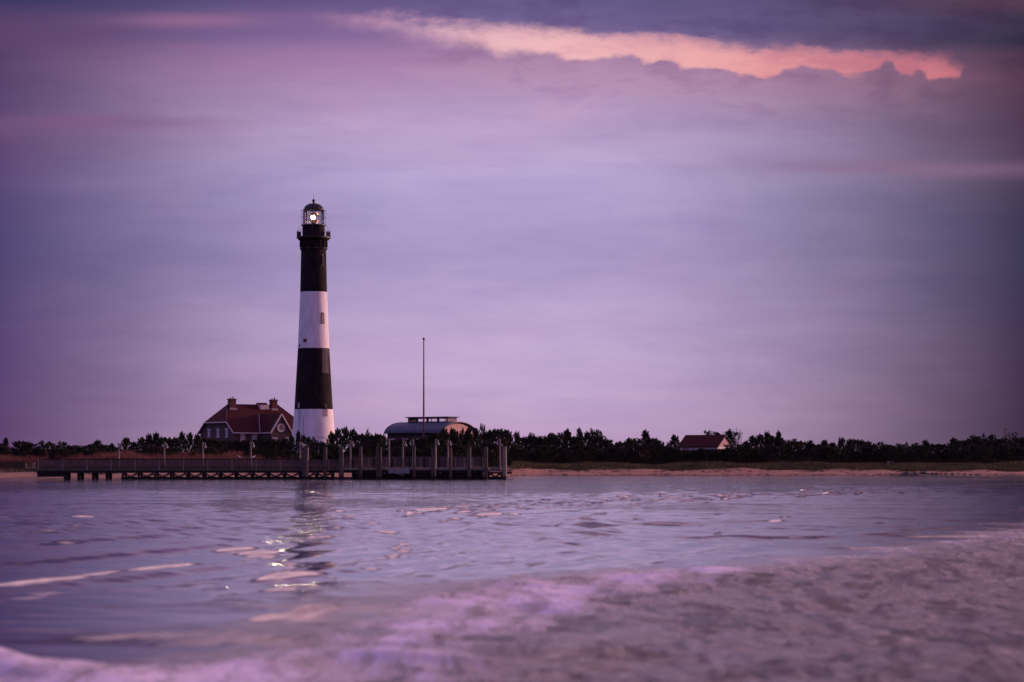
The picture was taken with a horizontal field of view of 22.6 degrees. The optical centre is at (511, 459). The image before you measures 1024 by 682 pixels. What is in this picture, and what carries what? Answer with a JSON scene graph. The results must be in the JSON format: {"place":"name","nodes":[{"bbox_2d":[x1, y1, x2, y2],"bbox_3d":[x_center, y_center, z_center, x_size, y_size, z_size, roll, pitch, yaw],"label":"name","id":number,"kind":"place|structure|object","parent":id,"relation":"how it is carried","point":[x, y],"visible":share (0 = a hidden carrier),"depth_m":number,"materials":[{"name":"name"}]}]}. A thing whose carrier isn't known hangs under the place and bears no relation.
{"place":"outdoors","nodes":[
{"label":"outdoors","id":0,"kind":"place"},
{"bbox_2d":[0,475,1023,681],"bbox_3d":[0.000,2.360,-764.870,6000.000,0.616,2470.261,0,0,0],"label":"water","id":1,"kind":"structure","parent":0,"point":[768,578],"depth_m":52.72,"materials":[{"name":"liquid"}]},
{"bbox_2d":[6,457,511,478],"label":"pier","id":2,"kind":"structure","parent":1,"relation":"in","point":[56,468],"depth_m":329.12,"materials":[{"name":"grey wood"}]},
{"bbox_2d":[302,447,305,478],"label":"mooring pile","id":3,"kind":"object","parent":1,"relation":"in","point":[303,462],"visible":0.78,"depth_m":328.31,"materials":[{"name":"wood"}]},
{"bbox_2d":[306,447,308,478],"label":"mooring pile","id":4,"kind":"object","parent":1,"relation":"in","point":[307,462],"visible":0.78,"depth_m":328.43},
{"bbox_2d":[323,447,326,478],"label":"mooring pile","id":5,"kind":"object","parent":1,"relation":"in","point":[325,463],"visible":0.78,"depth_m":328.30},
{"bbox_2d":[339,447,343,478],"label":"mooring pile","id":6,"kind":"object","parent":1,"relation":"in","point":[341,464],"visible":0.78,"depth_m":327.92,"materials":[{"name":"wood"}]},
{"bbox_2d":[359,446,362,478],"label":"mooring pile","id":7,"kind":"object","parent":1,"relation":"in","point":[360,465],"visible":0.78,"depth_m":328.37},
{"bbox_2d":[376,447,378,478],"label":"mooring pile","id":8,"kind":"object","parent":1,"relation":"in","point":[377,462],"visible":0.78,"depth_m":328.39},
{"bbox_2d":[379,447,381,478],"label":"mooring pile","id":9,"kind":"object","parent":1,"relation":"in","point":[380,462],"visible":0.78,"depth_m":328.45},
{"bbox_2d":[412,446,415,478],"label":"mooring pile","id":10,"kind":"object","parent":1,"relation":"in","point":[413,467],"visible":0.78,"depth_m":328.37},
{"bbox_2d":[431,447,433,478],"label":"mooring pile","id":11,"kind":"object","parent":1,"relation":"in","point":[432,470],"visible":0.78,"depth_m":328.42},
{"bbox_2d":[449,447,451,478],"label":"mooring pile","id":12,"kind":"object","parent":1,"relation":"in","point":[450,462],"visible":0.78,"depth_m":328.38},
{"bbox_2d":[467,447,470,478],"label":"mooring pile","id":13,"kind":"object","parent":1,"relation":"in","point":[468,462],"visible":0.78,"depth_m":328.38,"materials":[{"name":"wood"}]},
{"bbox_2d":[483,447,487,478],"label":"mooring pile","id":14,"kind":"object","parent":1,"relation":"in","point":[485,475],"visible":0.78,"depth_m":328.30,"materials":[{"name":"wood"}]},
{"bbox_2d":[502,446,506,478],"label":"mooring pile","id":15,"kind":"object","parent":1,"relation":"in","point":[504,466],"visible":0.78,"depth_m":327.98,"materials":[{"name":"wood"}]},
{"bbox_2d":[0,453,1023,477],"bbox_3d":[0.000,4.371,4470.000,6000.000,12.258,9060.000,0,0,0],"label":"ground","id":16,"kind":"structure","parent":0,"point":[555,472],"depth_m":411.11,"materials":[{"name":"sand"}]},
{"bbox_2d":[0,445,11,457],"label":"juniper tree","id":17,"kind":"object","parent":16,"relation":"on","point":[6,450],"visible":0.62,"depth_m":384.26,"materials":[{"name":"green plant"}]},
{"bbox_2d":[10,440,33,456],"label":"juniper tree","id":18,"kind":"object","parent":16,"relation":"on","point":[17,444],"visible":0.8,"depth_m":418.75,"materials":[{"name":"green plant"}]},
{"bbox_2d":[30,448,47,457],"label":"juniper tree","id":19,"kind":"object","parent":16,"relation":"on","point":[37,453],"visible":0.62,"depth_m":384.08,"materials":[{"name":"green plant"}]},
{"bbox_2d":[38,439,51,450],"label":"pine tree","id":20,"kind":"object","parent":16,"relation":"on","point":[48,445],"visible":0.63,"depth_m":411.98,"materials":[{"name":"green plant"}]},
{"bbox_2d":[48,447,68,458],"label":"juniper tree","id":21,"kind":"object","parent":16,"relation":"on","point":[54,452],"visible":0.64,"depth_m":379.70,"materials":[{"name":"green plant"}]},
{"bbox_2d":[82,448,100,458],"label":"juniper tree","id":22,"kind":"object","parent":16,"relation":"on","point":[89,452],"visible":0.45,"depth_m":379.71,"materials":[{"name":"green plant"}]},
{"bbox_2d":[117,437,130,452],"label":"juniper tree","id":23,"kind":"object","parent":16,"relation":"on","point":[126,441],"visible":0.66,"depth_m":429.68,"materials":[{"name":"green plant"}]},
{"bbox_2d":[135,436,145,452],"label":"juniper tree","id":24,"kind":"object","parent":16,"relation":"on","point":[140,442],"visible":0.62,"depth_m":421.52,"materials":[{"name":"green plant"}]},
{"bbox_2d":[0,449,290,467],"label":"reeds","id":25,"kind":"object","parent":16,"relation":"on","point":[132,455],"visible":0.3,"depth_m":371.43,"materials":[{"name":"plant"}]},
{"bbox_2d":[142,432,152,450],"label":"juniper tree","id":26,"kind":"object","parent":16,"relation":"on","point":[148,440],"visible":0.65,"depth_m":410.79,"materials":[{"name":"green plant"}]},
{"bbox_2d":[140,446,163,458],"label":"juniper tree","id":27,"kind":"object","parent":16,"relation":"on","point":[155,450],"visible":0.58,"depth_m":380.19,"materials":[{"name":"green plant"}]},
{"bbox_2d":[150,431,161,447],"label":"juniper tree","id":28,"kind":"object","parent":16,"relation":"on","point":[156,440],"visible":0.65,"depth_m":408.04,"materials":[{"name":"green plant"}]},
{"bbox_2d":[165,437,182,451],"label":"juniper tree","id":29,"kind":"object","parent":16,"relation":"on","point":[174,442],"visible":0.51,"depth_m":408.66,"materials":[{"name":"green plant"}]},
{"bbox_2d":[178,431,186,452],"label":"juniper tree","id":30,"kind":"object","parent":16,"relation":"on","point":[183,442],"visible":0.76,"depth_m":412.03,"materials":[{"name":"green plant"}]},
{"bbox_2d":[0,461,375,474],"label":"shore scrub","id":31,"kind":"object","parent":16,"relation":"on","point":[3,469],"visible":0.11,"depth_m":364.04,"materials":[{"name":"green plant"}]},
{"bbox_2d":[186,433,194,451],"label":"juniper tree","id":32,"kind":"object","parent":16,"relation":"on","point":[189,440],"visible":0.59,"depth_m":413.56,"materials":[{"name":"green plant"}]},
{"bbox_2d":[193,434,204,451],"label":"juniper tree","id":33,"kind":"object","parent":16,"relation":"on","point":[197,442],"visible":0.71,"depth_m":408.84,"materials":[{"name":"green plant"}]},
{"bbox_2d":[205,445,228,455],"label":"pine tree","id":34,"kind":"object","parent":16,"relation":"on","point":[218,451],"visible":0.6,"depth_m":376.82,"materials":[{"name":"green plant"}]},
{"bbox_2d":[207,439,228,449],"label":"juniper tree","id":35,"kind":"object","parent":16,"relation":"on","point":[214,442],"visible":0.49,"depth_m":416.61,"materials":[{"name":"green plant"}]},
{"bbox_2d":[226,440,249,452],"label":"juniper tree","id":36,"kind":"object","parent":16,"relation":"on","point":[242,445],"visible":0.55,"depth_m":418.14,"materials":[{"name":"green plant"}]},
{"bbox_2d":[197,396,293,450],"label":"keepers house","id":37,"kind":"structure","parent":16,"relation":"on","point":[232,420],"depth_m":570.82,"materials":[{"name":"brown brick"}]},
{"bbox_2d":[241,446,261,458],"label":"juniper tree","id":38,"kind":"object","parent":16,"relation":"on","point":[255,450],"visible":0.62,"depth_m":378.16,"materials":[{"name":"green plant"}]},
{"bbox_2d":[278,438,288,456],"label":"juniper tree","id":39,"kind":"object","parent":16,"relation":"on","point":[283,444],"visible":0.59,"depth_m":416.30,"materials":[{"name":"green plant"}]},
{"bbox_2d":[286,434,298,455],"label":"juniper tree","id":40,"kind":"object","parent":16,"relation":"on","point":[291,440],"visible":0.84,"depth_m":412.91,"materials":[{"name":"green plant"}]},
{"bbox_2d":[294,429,301,454],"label":"juniper tree","id":41,"kind":"object","parent":16,"relation":"on","point":[297,440],"visible":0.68,"depth_m":428.50,"materials":[{"name":"green plant"}]},
{"bbox_2d":[292,195,335,452],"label":"lighthouse","id":42,"kind":"object","parent":16,"relation":"on","point":[313,412],"visible":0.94,"depth_m":527.37,"materials":[{"name":"black paint"}]},
{"bbox_2d":[310,441,326,456],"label":"juniper tree","id":43,"kind":"object","parent":16,"relation":"on","point":[317,445],"visible":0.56,"depth_m":414.02,"materials":[{"name":"green plant"}]},
{"bbox_2d":[312,451,332,460],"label":"pine tree","id":44,"kind":"object","parent":16,"relation":"on","point":[318,456],"visible":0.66,"depth_m":384.53,"materials":[{"name":"green plant"}]},
{"bbox_2d":[319,444,343,458],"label":"juniper tree","id":45,"kind":"object","parent":16,"relation":"on","point":[331,448],"visible":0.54,"depth_m":391.23,"materials":[{"name":"green plant"}]},
{"bbox_2d":[332,428,344,455],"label":"juniper tree","id":46,"kind":"object","parent":16,"relation":"on","point":[337,434],"visible":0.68,"depth_m":408.82,"materials":[{"name":"green plant"}]},
{"bbox_2d":[340,425,349,450],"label":"juniper tree","id":47,"kind":"object","parent":16,"relation":"on","point":[345,435],"visible":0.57,"depth_m":423.92,"materials":[{"name":"green plant"}]},
{"bbox_2d":[348,427,359,455],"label":"juniper tree","id":48,"kind":"object","parent":16,"relation":"on","point":[353,435],"visible":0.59,"depth_m":415.03,"materials":[{"name":"green plant"}]},
{"bbox_2d":[345,445,364,461],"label":"juniper tree","id":49,"kind":"object","parent":16,"relation":"on","point":[354,449],"visible":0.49,"depth_m":378.69,"materials":[{"name":"green plant"}]},
{"bbox_2d":[352,433,368,454],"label":"juniper tree","id":50,"kind":"object","parent":16,"relation":"on","point":[361,438],"visible":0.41,"depth_m":424.45,"materials":[{"name":"green plant"}]},
{"bbox_2d":[361,443,375,460],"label":"juniper tree","id":51,"kind":"object","parent":16,"relation":"on","point":[365,447],"visible":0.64,"depth_m":379.00,"materials":[{"name":"green plant"}]},
{"bbox_2d":[364,444,383,458],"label":"juniper tree","id":52,"kind":"object","parent":16,"relation":"on","point":[371,446],"visible":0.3,"depth_m":384.02,"materials":[{"name":"green plant"}]},
{"bbox_2d":[371,433,387,451],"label":"juniper tree","id":53,"kind":"object","parent":16,"relation":"on","point":[379,439],"visible":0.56,"depth_m":408.70,"materials":[{"name":"green plant"}]},
{"bbox_2d":[382,449,401,461],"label":"juniper tree","id":54,"kind":"object","parent":16,"relation":"on","point":[394,453],"visible":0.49,"depth_m":388.71,"materials":[{"name":"green plant"}]},
{"bbox_2d":[390,445,411,456],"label":"juniper tree","id":55,"kind":"object","parent":16,"relation":"on","point":[406,452],"visible":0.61,"depth_m":391.30,"materials":[{"name":"green plant"}]},
{"bbox_2d":[422,338,424,436],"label":"flagpole","id":56,"kind":"object","parent":16,"relation":"on","point":[423,392],"visible":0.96,"depth_m":499.88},
{"bbox_2d":[415,436,434,450],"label":"juniper tree","id":57,"kind":"object","parent":16,"relation":"on","point":[421,441],"visible":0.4,"depth_m":422.64,"materials":[{"name":"green plant"}]},
{"bbox_2d":[384,416,474,451],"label":"exhibition hall","id":58,"kind":"structure","parent":16,"relation":"on","point":[412,427],"depth_m":581.52,"materials":[{"name":"metal"}]},
{"bbox_2d":[425,433,446,450],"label":"juniper tree","id":59,"kind":"object","parent":16,"relation":"on","point":[433,437],"visible":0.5,"depth_m":417.02,"materials":[{"name":"green plant"}]},
{"bbox_2d":[428,443,446,456],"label":"pine tree","id":60,"kind":"object","parent":16,"relation":"on","point":[440,453],"visible":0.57,"depth_m":386.38,"materials":[{"name":"green plant"}]},
{"bbox_2d":[446,444,466,456],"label":"juniper tree","id":61,"kind":"object","parent":16,"relation":"on","point":[457,448],"visible":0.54,"depth_m":389.33,"materials":[{"name":"green plant"}]},
{"bbox_2d":[450,427,467,450],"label":"pine tree","id":62,"kind":"object","parent":16,"relation":"on","point":[458,439],"visible":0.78,"depth_m":422.74,"materials":[{"name":"green plant"}]},
{"bbox_2d":[462,426,474,453],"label":"juniper tree","id":63,"kind":"object","parent":16,"relation":"on","point":[469,437],"visible":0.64,"depth_m":422.61,"materials":[{"name":"green plant"}]},
{"bbox_2d":[472,427,482,455],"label":"juniper tree","id":64,"kind":"object","parent":16,"relation":"on","point":[476,432],"visible":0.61,"depth_m":432.99,"materials":[{"name":"green plant"}]},
{"bbox_2d":[471,445,483,463],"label":"juniper tree","id":65,"kind":"object","parent":16,"relation":"on","point":[480,450],"visible":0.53,"depth_m":400.11,"materials":[{"name":"green plant"}]},
{"bbox_2d":[481,428,503,454],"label":"juniper tree","id":66,"kind":"object","parent":16,"relation":"on","point":[493,436],"visible":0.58,"depth_m":439.45,"materials":[{"name":"green plant"}]},
{"bbox_2d":[483,442,502,462],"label":"juniper tree","id":67,"kind":"object","parent":16,"relation":"on","point":[492,446],"visible":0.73,"depth_m":412.94,"materials":[{"name":"green plant"}]},
{"bbox_2d":[494,429,512,449],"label":"juniper tree","id":68,"kind":"object","parent":16,"relation":"on","point":[505,434],"visible":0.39,"depth_m":448.62,"materials":[{"name":"green plant"}]},
{"bbox_2d":[508,445,522,460],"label":"juniper tree","id":69,"kind":"object","parent":16,"relation":"on","point":[513,450],"visible":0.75,"depth_m":432.12,"materials":[{"name":"green plant"}]},
{"bbox_2d":[513,430,521,448],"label":"juniper tree","id":70,"kind":"object","parent":16,"relation":"on","point":[516,441],"visible":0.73,"depth_m":454.89,"materials":[{"name":"green plant"}]},
{"bbox_2d":[12,452,1023,466],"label":"undergrowth","id":71,"kind":"object","parent":16,"relation":"on","point":[491,463],"visible":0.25,"depth_m":438.67,"materials":[{"name":"plant"}]},
{"bbox_2d":[528,433,535,449],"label":"juniper tree","id":72,"kind":"object","parent":16,"relation":"on","point":[531,437],"visible":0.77,"depth_m":465.63,"materials":[{"name":"green plant"}]},
{"bbox_2d":[541,433,561,455],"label":"juniper tree","id":73,"kind":"object","parent":16,"relation":"on","point":[552,439],"visible":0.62,"depth_m":466.70,"materials":[{"name":"green plant"}]},
{"bbox_2d":[560,428,574,455],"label":"juniper tree","id":74,"kind":"object","parent":16,"relation":"on","point":[567,437],"visible":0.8,"depth_m":465.67,"materials":[{"name":"green plant"}]},
{"bbox_2d":[574,427,584,454],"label":"juniper tree","id":75,"kind":"object","parent":16,"relation":"on","point":[579,437],"visible":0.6,"depth_m":466.11,"materials":[{"name":"green plant"}]},
{"bbox_2d":[588,428,597,448],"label":"juniper tree","id":76,"kind":"object","parent":16,"relation":"on","point":[591,440],"visible":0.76,"depth_m":468.38,"materials":[{"name":"green plant"}]},
{"bbox_2d":[595,429,604,448],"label":"juniper tree","id":77,"kind":"object","parent":16,"relation":"on","point":[598,432],"visible":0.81,"depth_m":470.54,"materials":[{"name":"green plant"}]},
{"bbox_2d":[591,446,610,460],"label":"pine tree","id":78,"kind":"object","parent":16,"relation":"on","point":[600,454],"visible":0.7,"depth_m":439.11,"materials":[{"name":"green plant"}]},
{"bbox_2d":[633,443,650,462],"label":"juniper tree","id":79,"kind":"object","parent":16,"relation":"on","point":[642,450],"visible":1,"depth_m":438.02,"materials":[{"name":"green plant"}]},
{"bbox_2d":[652,444,671,460],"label":"juniper tree","id":80,"kind":"object","parent":16,"relation":"on","point":[658,449],"visible":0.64,"depth_m":443.14,"materials":[{"name":"green plant"}]},
{"bbox_2d":[667,433,681,453],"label":"juniper tree","id":81,"kind":"object","parent":16,"relation":"on","point":[675,442],"visible":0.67,"depth_m":471.07,"materials":[{"name":"green plant"}]},
{"bbox_2d":[690,448,708,461],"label":"juniper tree","id":82,"kind":"object","parent":16,"relation":"on","point":[700,452],"visible":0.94,"depth_m":437.81,"materials":[{"name":"green plant"}]},
{"bbox_2d":[678,435,732,452],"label":"cottage","id":83,"kind":"structure","parent":16,"relation":"on","point":[693,442],"depth_m":523.49,"materials":[{"name":"red tile"}]},
{"bbox_2d":[705,449,720,460],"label":"juniper tree","id":84,"kind":"object","parent":16,"relation":"on","point":[710,452],"visible":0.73,"depth_m":441.95,"materials":[{"name":"green plant"}]},
{"bbox_2d":[704,429,738,445],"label":"pine tree","id":85,"kind":"object","parent":16,"relation":"on","point":[729,433],"visible":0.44,"depth_m":541.54,"materials":[{"name":"green plant"}]},
{"bbox_2d":[719,447,737,462],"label":"juniper tree","id":86,"kind":"object","parent":16,"relation":"on","point":[726,454],"visible":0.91,"depth_m":438.89,"materials":[{"name":"green plant"}]},
{"bbox_2d":[723,443,749,461],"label":"pine tree","id":87,"kind":"object","parent":16,"relation":"on","point":[742,451],"visible":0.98,"depth_m":442.20,"materials":[{"name":"green plant"}]},
{"bbox_2d":[747,435,759,455],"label":"juniper tree","id":88,"kind":"object","parent":16,"relation":"on","point":[753,441],"visible":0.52,"depth_m":473.46,"materials":[{"name":"green plant"}]},
{"bbox_2d":[512,468,1018,474],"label":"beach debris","id":89,"kind":"object","parent":16,"relation":"on","point":[740,474],"visible":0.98,"depth_m":413.88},
{"bbox_2d":[760,430,771,453],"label":"juniper tree","id":90,"kind":"object","parent":16,"relation":"on","point":[767,435],"visible":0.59,"depth_m":476.13,"materials":[{"name":"green plant"}]},
{"bbox_2d":[511,459,1023,471],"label":"dune grass","id":91,"kind":"structure","parent":16,"relation":"on","point":[1014,466],"depth_m":424.98,"materials":[{"name":"plant"}]},
{"bbox_2d":[763,435,781,455],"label":"juniper tree","id":92,"kind":"object","parent":16,"relation":"on","point":[773,440],"visible":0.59,"depth_m":477.42,"materials":[{"name":"green plant"}]},
{"bbox_2d":[772,444,789,459],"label":"pine tree","id":93,"kind":"object","parent":16,"relation":"on","point":[781,451],"visible":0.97,"depth_m":441.46,"materials":[{"name":"green plant"}]},
{"bbox_2d":[776,438,796,449],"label":"pine tree","id":94,"kind":"object","parent":16,"relation":"on","point":[788,441],"visible":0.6,"depth_m":478.93,"materials":[{"name":"green plant"}]},
{"bbox_2d":[780,443,793,460],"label":"juniper tree","id":95,"kind":"object","parent":16,"relation":"on","point":[789,451],"visible":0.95,"depth_m":443.33,"materials":[{"name":"green plant"}]},
{"bbox_2d":[818,444,838,459],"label":"pine tree","id":96,"kind":"object","parent":16,"relation":"on","point":[828,450],"visible":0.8,"depth_m":454.58,"materials":[{"name":"green plant"}]},
{"bbox_2d":[829,447,846,460],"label":"pine tree","id":97,"kind":"object","parent":16,"relation":"on","point":[835,452],"visible":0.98,"depth_m":448.49,"materials":[{"name":"green plant"}]},
{"bbox_2d":[847,444,866,461],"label":"pine tree","id":98,"kind":"object","parent":16,"relation":"on","point":[853,451],"visible":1,"depth_m":442.36,"materials":[{"name":"green plant"}]},
{"bbox_2d":[852,439,865,455],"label":"juniper tree","id":99,"kind":"object","parent":16,"relation":"on","point":[858,442],"visible":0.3,"depth_m":486.90,"materials":[{"name":"green plant"}]},
{"bbox_2d":[907,445,928,462],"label":"juniper tree","id":100,"kind":"object","parent":16,"relation":"on","point":[924,455],"visible":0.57,"depth_m":450.05,"materials":[{"name":"green plant"}]},
{"bbox_2d":[921,446,933,461],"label":"juniper tree","id":101,"kind":"object","parent":16,"relation":"on","point":[930,453],"visible":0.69,"depth_m":455.68,"materials":[{"name":"green plant"}]},
{"bbox_2d":[952,439,973,454],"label":"juniper tree","id":102,"kind":"object","parent":16,"relation":"on","point":[958,445],"visible":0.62,"depth_m":482.63,"materials":[{"name":"green plant"}]},
{"bbox_2d":[961,438,983,454],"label":"juniper tree","id":103,"kind":"object","parent":16,"relation":"on","point":[975,441],"visible":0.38,"depth_m":496.50,"materials":[{"name":"green plant"}]},
{"bbox_2d":[970,434,995,448],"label":"pine tree","id":104,"kind":"object","parent":16,"relation":"on","point":[990,437],"visible":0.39,"depth_m":506.04,"materials":[{"name":"green plant"}]},
{"bbox_2d":[989,438,1016,453],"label":"juniper tree","id":105,"kind":"object","parent":16,"relation":"on","point":[998,442],"visible":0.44,"depth_m":487.30,"materials":[{"name":"green plant"}]},
{"bbox_2d":[1002,428,1018,447],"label":"twiggy shrub","id":106,"kind":"object","parent":16,"relation":"on","point":[1012,440],"visible":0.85,"depth_m":485.46,"materials":[{"name":"green plant"}]},
{"bbox_2d":[0,0,1023,453],"label":"sky","id":107,"kind":"structure","parent":0,"point":[803,220],"materials":[{"name":"purple"}]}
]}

